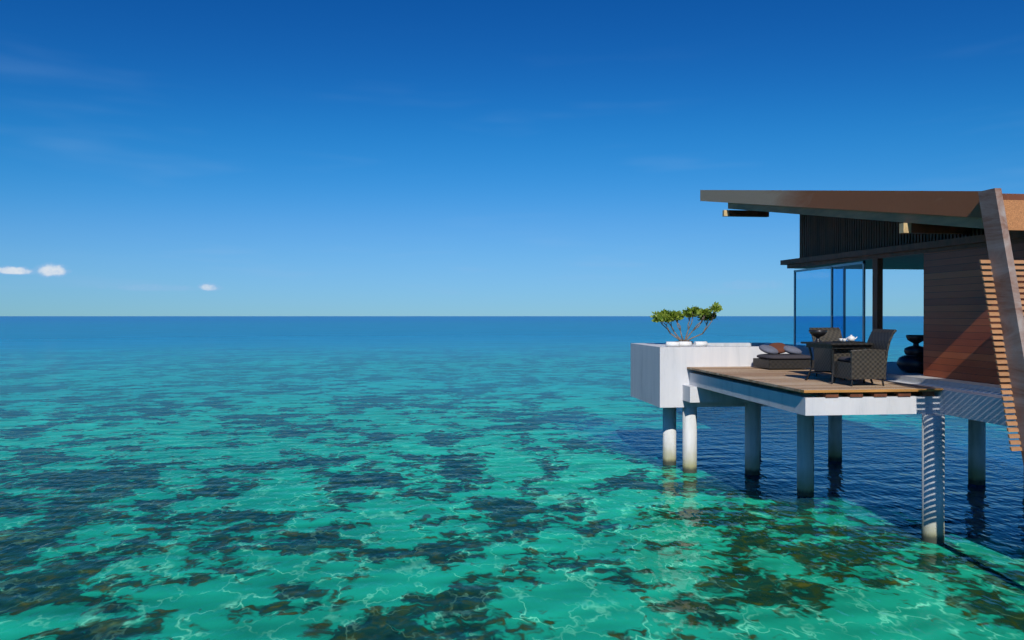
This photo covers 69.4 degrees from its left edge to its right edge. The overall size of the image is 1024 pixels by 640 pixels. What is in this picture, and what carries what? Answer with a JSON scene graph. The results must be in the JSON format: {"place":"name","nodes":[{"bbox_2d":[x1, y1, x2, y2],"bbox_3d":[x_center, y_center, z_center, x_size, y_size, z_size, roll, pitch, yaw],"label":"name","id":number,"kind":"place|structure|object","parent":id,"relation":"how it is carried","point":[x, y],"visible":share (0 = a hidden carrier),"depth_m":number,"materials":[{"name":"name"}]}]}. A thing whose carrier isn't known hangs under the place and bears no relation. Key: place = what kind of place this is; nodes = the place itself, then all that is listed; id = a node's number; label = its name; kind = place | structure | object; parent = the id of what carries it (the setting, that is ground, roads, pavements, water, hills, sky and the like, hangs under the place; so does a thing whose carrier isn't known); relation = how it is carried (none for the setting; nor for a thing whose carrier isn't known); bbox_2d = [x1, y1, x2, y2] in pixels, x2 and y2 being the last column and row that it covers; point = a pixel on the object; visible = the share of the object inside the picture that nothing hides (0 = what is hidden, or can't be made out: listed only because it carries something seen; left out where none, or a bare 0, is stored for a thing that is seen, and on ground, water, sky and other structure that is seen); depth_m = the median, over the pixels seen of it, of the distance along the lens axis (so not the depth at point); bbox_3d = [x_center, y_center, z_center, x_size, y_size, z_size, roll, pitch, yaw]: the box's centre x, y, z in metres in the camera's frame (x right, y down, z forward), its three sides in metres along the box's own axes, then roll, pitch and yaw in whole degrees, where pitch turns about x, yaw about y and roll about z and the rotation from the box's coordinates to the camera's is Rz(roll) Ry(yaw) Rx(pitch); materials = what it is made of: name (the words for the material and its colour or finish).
{"place":"outdoors","nodes":[
{"label":"outdoors","id":0,"kind":"place"},
{"bbox_2d":[0,316,1023,639],"bbox_3d":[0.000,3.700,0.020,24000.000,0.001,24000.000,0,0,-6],"label":"sea water","id":1,"kind":"structure","parent":0,"point":[338,478],"depth_m":15.16,"materials":[{"name":"teal liquid"}]},
{"bbox_2d":[631,188,1023,543],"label":"overwater bungalow","id":2,"kind":"object","parent":1,"relation":"in","point":[964,250],"visible":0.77,"depth_m":13.31,"materials":[{"name":"concrete"}]},
{"bbox_2d":[650,301,722,343],"bbox_3d":[4.359,0.081,18.540,1.738,1.098,1.039,0,0,-6],"label":"shrub","id":3,"kind":"object","parent":2,"relation":"on","point":[668,316],"visible":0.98,"depth_m":18.50,"materials":[{"name":"green plant"}]},
{"bbox_2d":[666,341,707,346],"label":"rolled towels","id":4,"kind":"object","parent":2,"relation":"on","point":[685,343],"visible":1,"depth_m":17.69,"materials":[{"name":"white fabric"}]},
{"bbox_2d":[687,366,942,397],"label":"sun deck","id":5,"kind":"structure","parent":2,"relation":"on","point":[821,385],"depth_m":13.15,"materials":[{"name":"brown wood"}]},
{"bbox_2d":[753,343,813,368],"bbox_3d":[6.207,0.801,16.867,1.100,0.556,0.840,0,0,-6],"label":"day bed","id":6,"kind":"object","parent":5,"relation":"on","point":[775,358],"visible":0.99,"depth_m":16.54,"materials":[{"name":"wicker"}]},
{"bbox_2d":[809,327,841,376],"bbox_3d":[6.305,0.638,14.432,0.648,0.971,0.840,0,0,-6],"label":"chair","id":7,"kind":"object","parent":5,"relation":"on","point":[822,359],"visible":0.27,"depth_m":14.51,"materials":[{"name":"black wicker"}]},
{"bbox_2d":[801,341,872,383],"bbox_3d":[5.956,0.769,13.489,0.940,0.725,0.940,0,0,-10],"label":"dining table","id":8,"kind":"object","parent":5,"relation":"on","point":[831,345],"visible":0.67,"depth_m":13.13,"materials":[{"name":"wood"}]},
{"bbox_2d":[808,330,863,342],"bbox_3d":[5.910,0.297,13.512,0.914,0.220,0.439,0,0,13],"label":"tableware","id":9,"kind":"object","parent":8,"relation":"on","point":[817,334],"visible":0.98,"depth_m":13.49,"materials":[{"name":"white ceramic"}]},
{"bbox_2d":[831,329,896,385],"bbox_3d":[6.147,0.646,12.936,0.840,0.971,0.648,0,0,-6],"label":"chair","id":10,"kind":"object","parent":5,"relation":"on","point":[864,364],"visible":0.97,"depth_m":12.64,"materials":[{"name":"black wicker"}]},
{"bbox_2d":[897,335,922,372],"bbox_3d":[7.968,0.666,14.586,0.680,0.740,0.680,0,0,-6],"label":"vase","id":11,"kind":"object","parent":2,"relation":"on","point":[911,361],"visible":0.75,"depth_m":14.43,"materials":[{"name":"ceramic"}]},
{"bbox_2d":[0,0,1023,315],"label":"sky","id":12,"kind":"structure","parent":0,"point":[158,157],"materials":[{"name":"blue"}]}
]}

